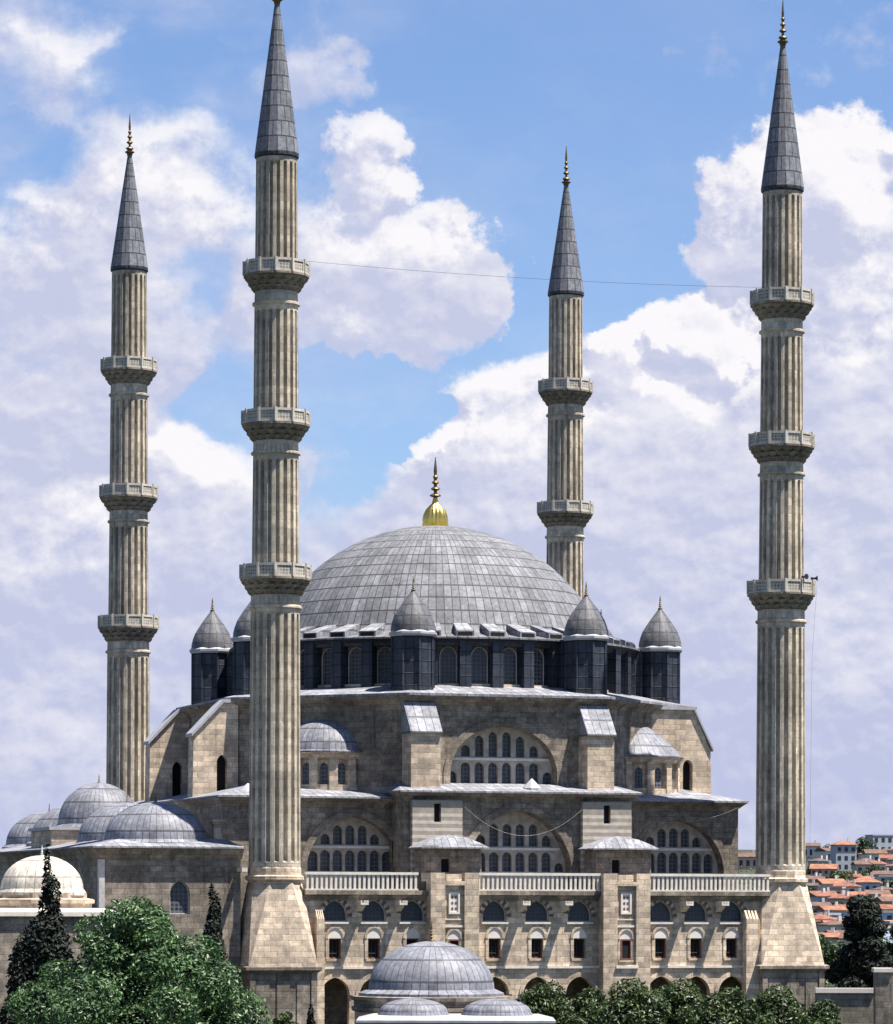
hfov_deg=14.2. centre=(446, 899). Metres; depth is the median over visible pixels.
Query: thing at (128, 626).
minaret
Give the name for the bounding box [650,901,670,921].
gallery window
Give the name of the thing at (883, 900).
town house
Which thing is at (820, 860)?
town house
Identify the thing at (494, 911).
gallery window
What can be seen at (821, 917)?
town house
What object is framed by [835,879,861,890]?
town house
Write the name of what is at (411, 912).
gallery window
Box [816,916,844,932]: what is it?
town house
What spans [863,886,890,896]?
town house
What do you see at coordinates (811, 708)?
conductor wire
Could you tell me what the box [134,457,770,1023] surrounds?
mosque
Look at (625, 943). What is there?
casement window
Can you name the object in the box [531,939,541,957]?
casement window
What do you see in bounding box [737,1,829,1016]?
minaret
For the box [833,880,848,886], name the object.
town house
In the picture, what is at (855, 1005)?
garden wall
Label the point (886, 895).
town house
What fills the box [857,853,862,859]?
town house
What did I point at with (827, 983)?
hillside scrub
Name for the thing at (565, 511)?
minaret
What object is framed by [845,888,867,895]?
town house
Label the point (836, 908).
town house
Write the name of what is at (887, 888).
town house
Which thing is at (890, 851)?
town house
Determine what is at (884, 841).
town house
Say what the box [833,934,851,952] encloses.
town house
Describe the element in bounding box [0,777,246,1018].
courtyard portico
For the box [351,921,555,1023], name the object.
domed building
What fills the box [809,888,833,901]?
town house
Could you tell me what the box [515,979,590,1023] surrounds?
garden tree
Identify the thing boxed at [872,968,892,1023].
gate pier
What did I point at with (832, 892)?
town house
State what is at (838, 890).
town house
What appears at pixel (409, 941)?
casement window
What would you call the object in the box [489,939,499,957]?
casement window
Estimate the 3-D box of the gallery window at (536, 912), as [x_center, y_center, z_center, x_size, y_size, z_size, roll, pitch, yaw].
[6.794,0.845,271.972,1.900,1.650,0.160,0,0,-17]
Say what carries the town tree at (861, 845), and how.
on the ground
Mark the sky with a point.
(433, 136)
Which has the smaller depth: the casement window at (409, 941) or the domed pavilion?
the domed pavilion
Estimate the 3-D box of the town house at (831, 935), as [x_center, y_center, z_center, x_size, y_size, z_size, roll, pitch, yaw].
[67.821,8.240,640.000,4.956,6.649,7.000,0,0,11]
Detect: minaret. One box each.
[98,115,158,801]
[236,0,321,1023]
[537,146,593,598]
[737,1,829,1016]
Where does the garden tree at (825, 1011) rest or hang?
on the ground
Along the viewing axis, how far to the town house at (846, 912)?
788.96 m
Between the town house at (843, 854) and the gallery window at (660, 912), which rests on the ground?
the town house at (843, 854)
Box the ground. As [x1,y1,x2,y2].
[738,850,851,987]
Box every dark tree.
[825,893,892,987]
[885,925,892,966]
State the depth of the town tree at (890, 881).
929.35 m
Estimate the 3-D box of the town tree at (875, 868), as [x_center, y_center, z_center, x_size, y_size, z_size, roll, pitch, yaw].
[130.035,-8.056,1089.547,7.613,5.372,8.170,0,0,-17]
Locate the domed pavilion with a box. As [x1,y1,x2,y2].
[0,847,119,1022]
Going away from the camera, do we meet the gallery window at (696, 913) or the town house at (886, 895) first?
the gallery window at (696, 913)
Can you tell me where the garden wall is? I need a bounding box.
[815,988,872,1023]
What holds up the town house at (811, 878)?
on the ground
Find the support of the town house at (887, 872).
on the ground
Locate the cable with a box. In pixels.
[309,261,728,286]
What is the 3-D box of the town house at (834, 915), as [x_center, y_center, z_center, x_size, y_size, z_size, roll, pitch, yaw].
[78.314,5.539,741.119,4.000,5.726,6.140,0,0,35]
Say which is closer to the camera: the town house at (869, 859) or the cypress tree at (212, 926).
the cypress tree at (212, 926)
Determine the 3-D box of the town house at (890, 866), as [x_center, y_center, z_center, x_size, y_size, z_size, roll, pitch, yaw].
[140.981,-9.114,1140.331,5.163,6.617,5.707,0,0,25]
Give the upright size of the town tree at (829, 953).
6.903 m
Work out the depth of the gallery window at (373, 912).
268.14 m
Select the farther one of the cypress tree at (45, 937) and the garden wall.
the garden wall
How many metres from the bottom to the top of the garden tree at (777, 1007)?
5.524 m
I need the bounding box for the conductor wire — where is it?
[810,591,816,799]
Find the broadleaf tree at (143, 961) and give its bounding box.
[4,896,271,1023]
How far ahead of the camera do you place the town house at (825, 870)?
1076.90 m
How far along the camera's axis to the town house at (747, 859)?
1196.66 m
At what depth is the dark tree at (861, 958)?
328.73 m
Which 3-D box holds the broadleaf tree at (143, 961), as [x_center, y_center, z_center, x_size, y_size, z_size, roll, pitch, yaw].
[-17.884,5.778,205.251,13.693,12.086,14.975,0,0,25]
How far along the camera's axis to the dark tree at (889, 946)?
344.99 m
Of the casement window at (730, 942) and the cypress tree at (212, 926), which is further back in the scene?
the casement window at (730, 942)
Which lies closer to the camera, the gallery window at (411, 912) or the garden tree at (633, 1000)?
the garden tree at (633, 1000)
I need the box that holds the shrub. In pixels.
[272,1011,297,1023]
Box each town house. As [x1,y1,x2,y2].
[738,850,755,869]
[805,840,820,858]
[806,855,828,865]
[806,879,819,889]
[807,873,824,882]
[809,861,838,878]
[809,887,837,893]
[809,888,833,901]
[811,898,832,912]
[813,913,840,917]
[814,845,829,860]
[814,902,847,919]
[814,910,836,919]
[815,875,845,890]
[815,913,832,932]
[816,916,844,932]
[818,928,840,946]
[824,930,844,933]
[825,887,846,893]
[827,892,852,904]
[829,838,857,870]
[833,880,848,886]
[833,904,849,913]
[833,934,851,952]
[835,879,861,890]
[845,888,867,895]
[847,871,861,880]
[849,873,882,890]
[850,858,872,872]
[852,855,875,861]
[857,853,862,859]
[862,847,887,860]
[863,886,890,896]
[865,835,892,848]
[868,859,886,870]
[870,883,892,893]
[872,868,892,876]
[874,875,892,881]
[874,897,892,903]
[874,926,892,942]
[879,854,892,863]
[879,900,892,910]
[879,911,892,919]
[881,894,892,896]
[886,846,892,853]
[886,857,892,863]
[886,861,892,870]
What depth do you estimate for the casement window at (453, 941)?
268.73 m
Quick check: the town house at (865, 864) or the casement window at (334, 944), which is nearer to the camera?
the casement window at (334, 944)
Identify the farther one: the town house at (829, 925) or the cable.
the town house at (829, 925)
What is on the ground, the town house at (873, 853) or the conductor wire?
the town house at (873, 853)
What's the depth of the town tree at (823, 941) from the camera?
559.06 m
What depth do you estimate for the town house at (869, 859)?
1148.52 m
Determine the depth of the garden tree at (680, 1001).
239.06 m
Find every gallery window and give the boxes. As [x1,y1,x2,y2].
[323,900,346,921]
[362,900,385,921]
[400,900,423,921]
[483,900,505,921]
[525,901,547,921]
[568,901,589,921]
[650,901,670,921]
[685,901,706,921]
[720,901,741,921]
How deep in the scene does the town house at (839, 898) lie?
823.83 m
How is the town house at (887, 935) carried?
on the ground
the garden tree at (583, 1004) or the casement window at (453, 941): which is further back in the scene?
the casement window at (453, 941)
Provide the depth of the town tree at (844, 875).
1018.74 m
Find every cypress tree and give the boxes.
[0,844,76,1023]
[201,882,229,1014]
[306,1001,315,1023]
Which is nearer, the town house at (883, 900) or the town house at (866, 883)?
the town house at (883, 900)
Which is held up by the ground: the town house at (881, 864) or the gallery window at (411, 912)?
the town house at (881, 864)
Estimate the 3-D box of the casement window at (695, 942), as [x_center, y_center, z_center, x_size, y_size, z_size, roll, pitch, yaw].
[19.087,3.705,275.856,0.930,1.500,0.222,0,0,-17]
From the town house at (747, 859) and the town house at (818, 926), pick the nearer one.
the town house at (818, 926)
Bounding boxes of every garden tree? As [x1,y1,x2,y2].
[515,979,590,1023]
[556,986,612,1023]
[586,977,672,1023]
[641,977,708,1023]
[683,986,776,1023]
[741,984,810,1023]
[794,999,841,1023]
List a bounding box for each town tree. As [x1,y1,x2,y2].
[806,863,815,873]
[818,934,831,955]
[821,940,844,980]
[829,871,853,880]
[852,870,869,875]
[855,836,876,856]
[863,865,884,873]
[882,879,892,887]
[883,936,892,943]
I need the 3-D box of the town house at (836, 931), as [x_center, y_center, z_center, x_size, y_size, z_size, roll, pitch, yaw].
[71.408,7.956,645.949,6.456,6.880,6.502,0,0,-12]
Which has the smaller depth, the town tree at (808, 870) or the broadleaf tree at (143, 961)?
the broadleaf tree at (143, 961)
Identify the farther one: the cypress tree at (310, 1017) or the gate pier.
the gate pier
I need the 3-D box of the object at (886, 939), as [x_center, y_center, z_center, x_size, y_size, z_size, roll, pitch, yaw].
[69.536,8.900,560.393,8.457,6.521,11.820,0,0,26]
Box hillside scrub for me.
[738,855,890,987]
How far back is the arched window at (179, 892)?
264.76 m
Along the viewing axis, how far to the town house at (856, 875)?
1025.58 m
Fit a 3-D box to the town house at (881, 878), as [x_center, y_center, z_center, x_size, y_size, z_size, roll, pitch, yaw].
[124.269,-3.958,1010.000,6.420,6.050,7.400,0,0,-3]
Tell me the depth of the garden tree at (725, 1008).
233.35 m
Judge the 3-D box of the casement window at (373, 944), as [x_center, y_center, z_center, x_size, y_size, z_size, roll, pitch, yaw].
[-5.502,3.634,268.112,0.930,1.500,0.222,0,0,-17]
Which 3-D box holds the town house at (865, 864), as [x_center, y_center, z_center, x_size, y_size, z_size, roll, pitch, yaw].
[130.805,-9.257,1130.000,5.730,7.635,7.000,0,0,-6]
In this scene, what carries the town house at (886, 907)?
on the ground
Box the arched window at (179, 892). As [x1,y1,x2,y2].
[170,880,188,913]
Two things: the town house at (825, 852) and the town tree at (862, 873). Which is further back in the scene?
the town house at (825, 852)
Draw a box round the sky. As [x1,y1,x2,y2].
[0,0,892,849]
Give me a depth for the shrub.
245.68 m
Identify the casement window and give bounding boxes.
[329,939,339,958]
[368,939,378,958]
[407,939,416,944]
[449,939,459,945]
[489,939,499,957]
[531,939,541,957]
[574,938,583,957]
[621,939,630,959]
[655,938,664,957]
[690,938,700,957]
[726,938,735,957]
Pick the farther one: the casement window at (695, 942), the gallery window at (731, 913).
the gallery window at (731, 913)
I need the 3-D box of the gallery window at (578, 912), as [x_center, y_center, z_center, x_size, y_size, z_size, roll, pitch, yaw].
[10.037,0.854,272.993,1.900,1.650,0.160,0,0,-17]
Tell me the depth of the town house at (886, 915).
728.56 m
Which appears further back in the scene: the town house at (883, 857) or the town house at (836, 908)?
the town house at (883, 857)
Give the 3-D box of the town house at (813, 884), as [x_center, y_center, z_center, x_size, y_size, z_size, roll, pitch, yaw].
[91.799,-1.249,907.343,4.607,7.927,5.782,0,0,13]
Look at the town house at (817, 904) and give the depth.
797.58 m
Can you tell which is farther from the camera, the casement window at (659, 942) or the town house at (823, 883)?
the town house at (823, 883)
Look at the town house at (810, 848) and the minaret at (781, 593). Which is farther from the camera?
the town house at (810, 848)
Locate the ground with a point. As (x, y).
(753, 871)
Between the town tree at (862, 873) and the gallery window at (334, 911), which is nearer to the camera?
the gallery window at (334, 911)
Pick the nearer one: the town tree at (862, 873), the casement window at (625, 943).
the casement window at (625, 943)
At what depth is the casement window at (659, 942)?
275.04 m
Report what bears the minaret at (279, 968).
on the ground
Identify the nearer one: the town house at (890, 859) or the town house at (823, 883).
the town house at (823, 883)
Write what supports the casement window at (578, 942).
in the mosque

